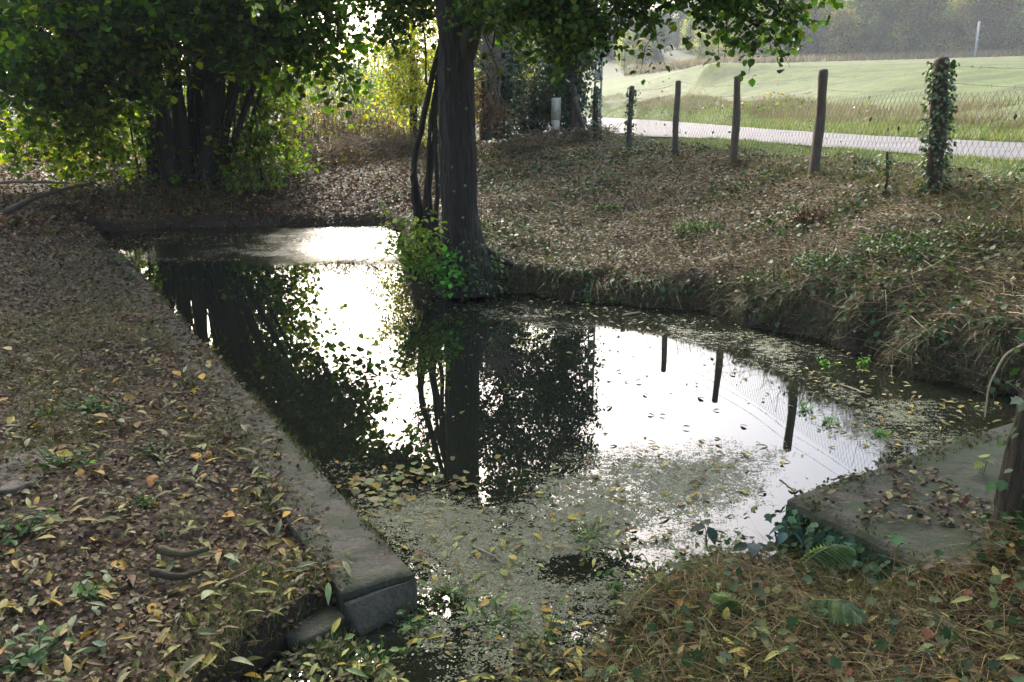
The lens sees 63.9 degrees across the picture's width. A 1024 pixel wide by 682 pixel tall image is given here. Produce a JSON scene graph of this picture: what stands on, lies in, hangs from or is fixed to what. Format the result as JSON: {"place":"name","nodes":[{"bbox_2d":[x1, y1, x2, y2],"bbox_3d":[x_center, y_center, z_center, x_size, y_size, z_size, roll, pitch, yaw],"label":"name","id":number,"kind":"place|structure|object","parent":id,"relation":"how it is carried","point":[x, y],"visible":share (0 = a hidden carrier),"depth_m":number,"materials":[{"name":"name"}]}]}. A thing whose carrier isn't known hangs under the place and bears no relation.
{"place":"outdoors","nodes":[
{"label":"outdoors","id":0,"kind":"place"},
{"bbox_2d":[6,0,678,74],"label":"sky","id":1,"kind":"structure","parent":0,"point":[352,20],"materials":[{"name":"white"}]},
{"bbox_2d":[0,39,1023,681],"bbox_3d":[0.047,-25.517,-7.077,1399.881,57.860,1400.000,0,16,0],"label":"ground","id":2,"kind":"structure","parent":0,"point":[970,73],"depth_m":7.09,"materials":[{"name":"soil"}]},
{"bbox_2d":[0,508,54,545],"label":"weed plant","id":3,"kind":"object","parent":2,"relation":"on","point":[4,540],"visible":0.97,"depth_m":3.58,"materials":[{"name":"green plant"}]},
{"bbox_2d":[0,446,63,494],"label":"worn stone","id":4,"kind":"object","parent":2,"relation":"on","point":[8,487],"visible":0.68,"depth_m":4.10,"materials":[{"name":"grey stone"}]},
{"bbox_2d":[4,183,86,213],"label":"fallen branch","id":5,"kind":"object","parent":2,"relation":"on","point":[16,206],"visible":1,"depth_m":13.00,"materials":[{"name":"brown wood"}]},
{"bbox_2d":[0,624,105,681],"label":"weed plant","id":6,"kind":"object","parent":2,"relation":"on","point":[33,654],"visible":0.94,"depth_m":2.85,"materials":[{"name":"green plant"}]},
{"bbox_2d":[6,447,103,468],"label":"weed plant","id":7,"kind":"object","parent":2,"relation":"on","point":[64,459],"visible":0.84,"depth_m":4.22,"materials":[{"name":"green plant"}]},
{"bbox_2d":[70,569,111,613],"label":"weed plant","id":8,"kind":"object","parent":2,"relation":"on","point":[90,591],"visible":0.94,"depth_m":3.19,"materials":[{"name":"green plant"}]},
{"bbox_2d":[58,394,125,416],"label":"weed plant","id":9,"kind":"object","parent":2,"relation":"on","point":[91,401],"visible":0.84,"depth_m":5.09,"materials":[{"name":"green plant"}]},
{"bbox_2d":[0,238,313,681],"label":"straw","id":10,"kind":"object","parent":2,"relation":"on","point":[236,403],"visible":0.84,"depth_m":4.96,"materials":[{"name":"beige plant"}]},
{"bbox_2d":[149,567,199,579],"bbox_3d":[-1.355,0.933,3.295,0.202,0.035,0.061,0,16,0],"label":"exposed root","id":11,"kind":"object","parent":2,"relation":"on","point":[160,573],"visible":1,"depth_m":3.28,"materials":[{"name":"wood"}]},
{"bbox_2d":[158,545,209,557],"bbox_3d":[-1.387,0.886,3.460,0.211,0.042,0.074,0,16,0],"label":"exposed root","id":12,"kind":"object","parent":2,"relation":"on","point":[165,550],"visible":1,"depth_m":3.45,"materials":[{"name":"wood"}]},
{"bbox_2d":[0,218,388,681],"bbox_3d":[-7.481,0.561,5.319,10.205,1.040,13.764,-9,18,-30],"label":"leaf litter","id":13,"kind":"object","parent":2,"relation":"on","point":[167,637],"visible":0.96,"depth_m":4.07,"materials":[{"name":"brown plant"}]},
{"bbox_2d":[0,0,418,228],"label":"hazel tree","id":14,"kind":"object","parent":2,"relation":"on","point":[129,52],"visible":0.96,"depth_m":13.80,"materials":[{"name":"green plant"}]},
{"bbox_2d":[101,250,416,635],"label":"concrete kerb","id":15,"kind":"structure","parent":2,"relation":"on","point":[382,587],"depth_m":3.83,"materials":[{"name":"grey concrete"}]},
{"bbox_2d":[112,250,394,590],"bbox_3d":[-3.094,-0.139,7.392,0.334,0.044,9.797,-9,18,-30],"label":"kerb moss","id":16,"kind":"object","parent":15,"relation":"on","point":[361,524],"visible":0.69,"depth_m":4.33,"materials":[{"name":"green plant"}]},
{"bbox_2d":[123,255,393,548],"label":"kerb edge weeds","id":17,"kind":"object","parent":15,"relation":"on","point":[310,455],"visible":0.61,"depth_m":4.80,"materials":[{"name":"green plant"}]},
{"bbox_2d":[203,145,338,191],"bbox_3d":[-5.105,-3.628,17.041,3.199,0.920,2.680,-14,21,-41],"label":"nettle patch","id":18,"kind":"object","parent":2,"relation":"on","point":[298,165],"visible":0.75,"depth_m":16.38,"materials":[{"name":"green plant"}]},
{"bbox_2d":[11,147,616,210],"bbox_3d":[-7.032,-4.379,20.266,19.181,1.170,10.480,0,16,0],"label":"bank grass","id":19,"kind":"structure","parent":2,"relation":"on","point":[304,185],"depth_m":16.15,"materials":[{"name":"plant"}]},
{"bbox_2d":[286,605,346,650],"bbox_3d":[-0.833,1.167,3.280,0.344,0.133,0.255,0,16,0],"label":"flat stone","id":20,"kind":"object","parent":2,"relation":"on","point":[325,618],"visible":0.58,"depth_m":3.23,"materials":[{"name":"stone"}]},
{"bbox_2d":[0,140,642,236],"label":"bank litter","id":21,"kind":"object","parent":2,"relation":"on","point":[27,194],"visible":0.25,"depth_m":15.60,"materials":[{"name":"brown plant"}]},
{"bbox_2d":[232,72,431,149],"bbox_3d":[-5.192,-6.367,22.594,7.533,2.368,4.795,0,16,0],"label":"bramble thicket","id":22,"kind":"object","parent":2,"relation":"on","point":[312,124],"visible":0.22,"depth_m":22.31,"materials":[{"name":"green plant"}]},
{"bbox_2d":[283,36,409,131],"bbox_3d":[-6.927,-10.484,33.122,4.582,4.282,9.087,-14,21,-41],"label":"pale shrub","id":23,"kind":"object","parent":2,"relation":"on","point":[346,105],"visible":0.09,"depth_m":32.36,"materials":[{"name":"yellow plant"}]},
{"bbox_2d":[277,126,431,165],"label":"dead bramble","id":24,"kind":"object","parent":2,"relation":"on","point":[382,144],"visible":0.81,"depth_m":18.69,"materials":[{"name":"brown plant"}]},
{"bbox_2d":[349,3,437,146],"bbox_3d":[-2.362,-6.440,19.997,2.688,4.513,3.192,-11,19,-34],"label":"yellow alder","id":25,"kind":"object","parent":2,"relation":"on","point":[415,88],"visible":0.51,"depth_m":19.92,"materials":[{"name":"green plant"}]},
{"bbox_2d":[371,202,451,285],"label":"elder bush","id":26,"kind":"object","parent":2,"relation":"on","point":[408,259],"visible":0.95,"depth_m":8.84,"materials":[{"name":"green plant"}]},
{"bbox_2d":[410,16,440,257],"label":"leaning stems","id":27,"kind":"object","parent":2,"relation":"on","point":[418,206],"visible":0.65,"depth_m":9.43,"materials":[{"name":"brown wood"}]},
{"bbox_2d":[443,173,499,291],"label":"dead stalks","id":28,"kind":"object","parent":2,"relation":"on","point":[470,273],"visible":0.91,"depth_m":8.90,"materials":[{"name":"brown plant"}]},
{"bbox_2d":[474,67,518,150],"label":"brown hedge bush","id":29,"kind":"object","parent":2,"relation":"on","point":[485,104],"visible":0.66,"depth_m":16.82,"materials":[{"name":"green plant"}]},
{"bbox_2d":[473,5,540,141],"bbox_3d":[-0.529,-7.835,18.025,4.473,6.771,2.828,0,16,0],"label":"ivy tree","id":30,"kind":"object","parent":2,"relation":"on","point":[510,91],"visible":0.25,"depth_m":18.47,"materials":[{"name":"green plant"}]},
{"bbox_2d":[473,21,552,128],"bbox_3d":[-0.335,-5.633,16.771,2.760,2.704,2.081,0,16,0],"label":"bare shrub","id":31,"kind":"object","parent":2,"relation":"on","point":[493,86],"visible":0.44,"depth_m":16.58,"materials":[{"name":"plant"}]},
{"bbox_2d":[499,50,584,142],"bbox_3d":[0.545,-5.694,19.604,2.410,2.603,2.155,-14,21,-42],"label":"ivy mound","id":32,"kind":"object","parent":2,"relation":"on","point":[539,102],"visible":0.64,"depth_m":19.45,"materials":[{"name":"green plant"}]},
{"bbox_2d":[476,123,622,157],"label":"ivy bank","id":33,"kind":"structure","parent":2,"relation":"on","point":[530,141],"depth_m":18.18,"materials":[{"name":"green plant"}]},
{"bbox_2d":[551,97,560,133],"bbox_3d":[1.021,-5.228,19.108,0.205,0.845,0.280,0,16,0],"label":"post","id":34,"kind":"object","parent":2,"relation":"on","point":[555,112],"visible":0.94,"depth_m":18.97,"materials":[{"name":"beige plastic"}]},
{"bbox_2d":[526,0,613,135],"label":"ivy tree","id":35,"kind":"object","parent":2,"relation":"on","point":[580,84],"visible":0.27,"depth_m":19.80,"materials":[{"name":"green plant"}]},
{"bbox_2d":[337,0,843,298],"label":"alder tree","id":36,"kind":"object","parent":2,"relation":"on","point":[463,26],"visible":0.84,"depth_m":7.99,"materials":[{"name":"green plant"}]},
{"bbox_2d":[405,245,483,297],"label":"alder shoots","id":37,"kind":"object","parent":36,"relation":"attached to","point":[451,274],"visible":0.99,"depth_m":8.76,"materials":[{"name":"green plant"}]},
{"bbox_2d":[588,86,603,137],"bbox_3d":[1.930,-5.157,18.886,0.365,1.340,0.345,0,16,0],"label":"ivy post","id":38,"kind":"object","parent":2,"relation":"on","point":[595,119],"visible":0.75,"depth_m":18.79,"materials":[{"name":"green plant"}]},
{"bbox_2d":[613,30,637,68],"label":"crest tree","id":39,"kind":"object","parent":2,"relation":"on","point":[624,54],"visible":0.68,"depth_m":155.90,"materials":[{"name":"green plant"}]},
{"bbox_2d":[622,86,637,149],"bbox_3d":[2.364,-4.357,16.436,0.311,1.432,0.312,0,16,0],"label":"fence post","id":40,"kind":"object","parent":2,"relation":"on","point":[628,133],"visible":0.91,"depth_m":16.35,"materials":[{"name":"green plant"}]},
{"bbox_2d":[645,24,674,63],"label":"crest tree","id":41,"kind":"object","parent":2,"relation":"on","point":[656,56],"visible":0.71,"depth_m":152.17,"materials":[{"name":"green plant"}]},
{"bbox_2d":[672,80,680,156],"bbox_3d":[2.748,-3.630,13.716,0.122,1.376,0.179,14,21,42],"label":"fence post","id":42,"kind":"object","parent":2,"relation":"on","point":[675,142],"visible":0.88,"depth_m":13.63,"materials":[{"name":"brown wood"}]},
{"bbox_2d":[667,9,695,49],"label":"crest tree","id":43,"kind":"object","parent":2,"relation":"on","point":[680,15],"visible":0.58,"depth_m":172.94,"materials":[{"name":"green plant"}]},
{"bbox_2d":[678,16,700,51],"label":"crest tree","id":44,"kind":"object","parent":2,"relation":"on","point":[688,30],"visible":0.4,"depth_m":163.99,"materials":[{"name":"green plant"}]},
{"bbox_2d":[684,30,711,58],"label":"crest tree","id":45,"kind":"object","parent":2,"relation":"on","point":[700,52],"visible":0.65,"depth_m":143.12,"materials":[{"name":"green plant"}]},
{"bbox_2d":[656,209,747,236],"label":"bank weed","id":46,"kind":"object","parent":2,"relation":"on","point":[701,226],"visible":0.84,"depth_m":9.82,"materials":[{"name":"green plant"}]},
{"bbox_2d":[689,519,726,548],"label":"bramble sprig","id":47,"kind":"object","parent":2,"relation":"on","point":[712,532],"visible":0.81,"depth_m":3.76,"materials":[{"name":"green plant"}]},
{"bbox_2d":[394,210,1023,398],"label":"hanging grass","id":48,"kind":"structure","parent":2,"relation":"on","point":[821,318],"depth_m":7.32,"materials":[{"name":"brown plant"}]},
{"bbox_2d":[401,135,1023,395],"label":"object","id":49,"kind":"object","parent":2,"relation":"on","point":[712,233],"visible":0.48,"depth_m":9.52,"materials":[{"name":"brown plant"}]},
{"bbox_2d":[404,213,1021,393],"bbox_3d":[0.483,-0.887,9.513,1.952,0.662,9.935,-10,18,-32],"label":"hanging ivy","id":50,"kind":"object","parent":2,"relation":"on","point":[946,342],"visible":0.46,"depth_m":7.30,"materials":[{"name":"green plant"}]},
{"bbox_2d":[404,132,1023,388],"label":"bank litter","id":51,"kind":"object","parent":2,"relation":"on","point":[489,194],"visible":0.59,"depth_m":10.05,"materials":[{"name":"brown plant"}]},
{"bbox_2d":[404,134,1023,390],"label":"fallen leaves","id":52,"kind":"object","parent":2,"relation":"on","point":[901,281],"visible":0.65,"depth_m":9.07,"materials":[{"name":"brown plant"}]},
{"bbox_2d":[729,76,740,165],"bbox_3d":[3.314,-3.171,12.201,0.138,1.468,0.154,0,16,0],"label":"fence post","id":53,"kind":"object","parent":2,"relation":"on","point":[735,128],"visible":0.84,"depth_m":12.14,"materials":[{"name":"brown wood"}]},
{"bbox_2d":[732,535,769,562],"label":"bramble sprig","id":54,"kind":"object","parent":2,"relation":"on","point":[752,547],"visible":0.81,"depth_m":3.53,"materials":[{"name":"green plant"}]},
{"bbox_2d":[734,252,817,287],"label":"bank weed","id":55,"kind":"object","parent":2,"relation":"on","point":[746,277],"visible":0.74,"depth_m":8.07,"materials":[{"name":"green plant"}]},
{"bbox_2d":[532,499,1023,681],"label":"foreground hay","id":56,"kind":"object","parent":2,"relation":"on","point":[793,588],"visible":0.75,"depth_m":2.85,"materials":[{"name":"brown plant"}]},
{"bbox_2d":[798,542,856,573],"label":"fern frond","id":57,"kind":"object","parent":56,"relation":"on","point":[841,550],"visible":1,"depth_m":3.22,"materials":[{"name":"green plant"}]},
{"bbox_2d":[567,511,1023,681],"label":"litter","id":58,"kind":"object","parent":2,"relation":"on","point":[925,630],"visible":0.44,"depth_m":2.85,"materials":[{"name":"brown plant"}]},
{"bbox_2d":[709,591,757,624],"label":"fern frond","id":59,"kind":"object","parent":58,"relation":"on","point":[724,596],"visible":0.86,"depth_m":2.92,"materials":[{"name":"green plant"}]},
{"bbox_2d":[808,598,867,626],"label":"fern frond","id":60,"kind":"object","parent":58,"relation":"on","point":[847,611],"visible":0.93,"depth_m":2.84,"materials":[{"name":"green plant"}]},
{"bbox_2d":[583,504,1023,681],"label":"ivy","id":61,"kind":"object","parent":2,"relation":"on","point":[810,538],"visible":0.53,"depth_m":3.10,"materials":[{"name":"green plant"}]},
{"bbox_2d":[587,99,1023,142],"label":"verge grass","id":62,"kind":"structure","parent":2,"relation":"on","point":[1016,138],"depth_m":19.43,"materials":[{"name":"green plant"}]},
{"bbox_2d":[775,193,839,223],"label":"bank weed","id":63,"kind":"object","parent":2,"relation":"on","point":[812,212],"visible":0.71,"depth_m":8.90,"materials":[{"name":"green plant"}]},
{"bbox_2d":[599,86,1023,131],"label":"tall dry grass","id":64,"kind":"structure","parent":2,"relation":"on","point":[966,106],"depth_m":23.57,"materials":[{"name":"green plant"}]},
{"bbox_2d":[799,21,825,55],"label":"tree","id":65,"kind":"object","parent":2,"relation":"on","point":[809,48],"visible":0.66,"depth_m":134.53,"materials":[{"name":"green plant"}]},
{"bbox_2d":[602,133,1023,237],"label":"verge grass","id":66,"kind":"structure","parent":2,"relation":"on","point":[908,157],"depth_m":10.22,"materials":[{"name":"plant"}]},
{"bbox_2d":[798,8,830,54],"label":"tree","id":67,"kind":"object","parent":2,"relation":"on","point":[817,14],"visible":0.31,"depth_m":138.76,"materials":[{"name":"green plant"}]},
{"bbox_2d":[808,69,827,175],"bbox_3d":[3.831,-2.647,10.278,0.139,1.442,0.172,14,21,40],"label":"fence post","id":68,"kind":"object","parent":2,"relation":"on","point":[817,142],"visible":0.88,"depth_m":10.23,"materials":[{"name":"brown wood"}]},
{"bbox_2d":[617,138,1023,238],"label":"fence foot weeds","id":69,"kind":"object","parent":2,"relation":"on","point":[859,170],"visible":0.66,"depth_m":9.75,"materials":[{"name":"green plant"}]},
{"bbox_2d":[781,236,894,274],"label":"bank weed","id":70,"kind":"object","parent":2,"relation":"on","point":[823,261],"visible":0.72,"depth_m":7.65,"materials":[{"name":"green plant"}]},
{"bbox_2d":[821,5,866,55],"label":"tree","id":71,"kind":"object","parent":2,"relation":"on","point":[837,27],"visible":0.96,"depth_m":134.23,"materials":[{"name":"green plant"}]},
{"bbox_2d":[693,183,1023,414],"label":"bramble stems","id":72,"kind":"object","parent":2,"relation":"on","point":[955,245],"visible":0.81,"depth_m":7.17,"materials":[{"name":"brown plant"}]},
{"bbox_2d":[839,0,888,54],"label":"tree","id":73,"kind":"object","parent":2,"relation":"on","point":[870,4],"visible":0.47,"depth_m":139.34,"materials":[{"name":"green plant"}]},
{"bbox_2d":[855,0,900,55],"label":"tree","id":74,"kind":"object","parent":2,"relation":"on","point":[885,15],"visible":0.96,"depth_m":131.73,"materials":[{"name":"green plant"}]},
{"bbox_2d":[873,151,897,197],"bbox_3d":[3.958,-1.750,8.734,0.232,0.522,0.194,-8,17,-26],"label":"stake","id":75,"kind":"object","parent":2,"relation":"on","point":[887,170],"visible":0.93,"depth_m":8.72,"materials":[{"name":"green plant"}]},
{"bbox_2d":[857,0,929,52],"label":"tree","id":76,"kind":"object","parent":2,"relation":"on","point":[907,20],"visible":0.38,"depth_m":137.42,"materials":[{"name":"green plant"}]},
{"bbox_2d":[861,0,930,53],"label":"tree","id":77,"kind":"object","parent":2,"relation":"on","point":[908,5],"visible":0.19,"depth_m":137.46,"materials":[{"name":"green plant"}]},
{"bbox_2d":[786,423,1012,573],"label":"concrete slab","id":78,"kind":"structure","parent":2,"relation":"on","point":[958,465],"depth_m":3.78,"materials":[{"name":"grey concrete"}]},
{"bbox_2d":[811,458,992,572],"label":"slab litter","id":79,"kind":"object","parent":78,"relation":"on","point":[966,498],"visible":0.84,"depth_m":3.79,"materials":[{"name":"brown plant"}]},
{"bbox_2d":[794,416,1014,573],"bbox_3d":[2.737,0.499,4.626,3.550,0.058,0.802,-14,21,-42],"label":"slab moss","id":80,"kind":"object","parent":78,"relation":"on","point":[895,472],"visible":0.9,"depth_m":4.13,"materials":[{"name":"green plant"}]},
{"bbox_2d":[830,214,979,262],"bbox_3d":[3.700,-0.932,7.384,1.446,0.353,1.458,0,16,0],"label":"bank weed","id":81,"kind":"object","parent":2,"relation":"on","point":[869,239],"visible":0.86,"depth_m":7.32,"materials":[{"name":"green plant"}]},
{"bbox_2d":[900,0,968,52],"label":"tree","id":82,"kind":"object","parent":2,"relation":"on","point":[922,34],"visible":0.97,"depth_m":134.06,"materials":[{"name":"green plant"}]},
{"bbox_2d":[915,57,959,196],"bbox_3d":[4.207,-2.051,8.142,0.422,1.448,0.412,0,16,0],"label":"fence post","id":83,"kind":"object","parent":2,"relation":"on","point":[939,120],"visible":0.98,"depth_m":8.07,"materials":[{"name":"green plant"}]},
{"bbox_2d":[635,46,1023,197],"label":"wire fence","id":84,"kind":"object","parent":83,"relation":"attached to","point":[898,129],"visible":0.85,"depth_m":9.91,"materials":[{"name":"grey metal"}]},
{"bbox_2d":[924,0,991,51],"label":"tree","id":85,"kind":"object","parent":2,"relation":"on","point":[960,18],"visible":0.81,"depth_m":133.79,"materials":[{"name":"green plant"}]},
{"bbox_2d":[928,0,1008,50],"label":"tree","id":86,"kind":"object","parent":2,"relation":"on","point":[978,5],"visible":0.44,"depth_m":134.41,"materials":[{"name":"green plant"}]},
{"bbox_2d":[915,199,1023,240],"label":"bank weed","id":87,"kind":"object","parent":2,"relation":"on","point":[974,227],"visible":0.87,"depth_m":7.11,"materials":[{"name":"green plant"}]},
{"bbox_2d":[971,4,1012,51],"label":"tree","id":88,"kind":"object","parent":2,"relation":"on","point":[994,12],"visible":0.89,"depth_m":132.92,"materials":[{"name":"green plant"}]},
{"bbox_2d":[972,305,1023,540],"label":"gate post","id":89,"kind":"object","parent":2,"relation":"on","point":[1009,484],"visible":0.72,"depth_m":3.29,"materials":[{"name":"brown wood"}]},
{"bbox_2d":[996,0,1023,50],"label":"tree","id":90,"kind":"object","parent":2,"relation":"on","point":[1015,33],"visible":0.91,"depth_m":132.26,"materials":[{"name":"green plant"}]},
{"bbox_2d":[99,226,1017,681],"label":"water","id":91,"kind":"structure","parent":0,"point":[331,330],"depth_m":5.77,"materials":[{"name":"black liquid"}]},
{"bbox_2d":[344,633,419,676],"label":"water plant","id":92,"kind":"object","parent":91,"relation":"on","point":[373,645],"visible":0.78,"depth_m":3.13,"materials":[{"name":"green plant"}]},
{"bbox_2d":[245,625,573,681],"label":"outflow grass","id":93,"kind":"structure","parent":91,"relation":"in","point":[339,655],"depth_m":3.09,"materials":[{"name":"green plant"}]},
{"bbox_2d":[378,602,460,647],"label":"water plant","id":94,"kind":"object","parent":91,"relation":"on","point":[410,625],"visible":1,"depth_m":3.30,"materials":[{"name":"green plant"}]},
{"bbox_2d":[253,618,614,681],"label":"outflow leaves","id":95,"kind":"object","parent":91,"relation":"on","point":[384,675],"visible":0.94,"depth_m":3.02,"materials":[{"name":"green plant"}]},
{"bbox_2d":[418,570,478,609],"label":"water plant","id":96,"kind":"object","parent":91,"relation":"on","point":[422,582],"visible":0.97,"depth_m":3.54,"materials":[{"name":"green plant"}]},
{"bbox_2d":[457,592,531,637],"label":"water plant","id":97,"kind":"object","parent":91,"relation":"on","point":[493,600],"visible":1,"depth_m":3.37,"materials":[{"name":"green plant"}]},
{"bbox_2d":[458,597,571,660],"bbox_3d":[0.042,1.140,3.232,0.452,0.104,0.311,-5,16,-16],"label":"water plant","id":98,"kind":"object","parent":91,"relation":"on","point":[462,620],"visible":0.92,"depth_m":3.27,"materials":[{"name":"green plant"}]},
{"bbox_2d":[121,227,1000,681],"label":"floating leaves","id":99,"kind":"object","parent":91,"relation":"on","point":[371,483],"visible":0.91,"depth_m":4.51,"materials":[{"name":"green plant"}]},
{"bbox_2d":[563,515,624,549],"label":"water plant","id":100,"kind":"object","parent":91,"relation":"on","point":[591,530],"visible":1,"depth_m":4.00,"materials":[{"name":"green plant"}]},
{"bbox_2d":[581,569,647,607],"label":"water plant","id":101,"kind":"object","parent":91,"relation":"on","point":[616,574],"visible":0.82,"depth_m":3.57,"materials":[{"name":"green plant"}]},
{"bbox_2d":[326,399,969,681],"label":"duckweed","id":102,"kind":"object","parent":91,"relation":"on","point":[610,527],"visible":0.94,"depth_m":4.12,"materials":[{"name":"green plant"}]},
{"bbox_2d":[505,117,1023,159],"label":"road","id":103,"kind":"structure","parent":0,"point":[619,121],"depth_m":15.87,"materials":[{"name":"grey asphalt"}]},
{"bbox_2d":[620,47,1023,76],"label":"field edge grass","id":104,"kind":"structure","parent":0,"point":[680,64],"depth_m":128.23,"materials":[{"name":"plant"}]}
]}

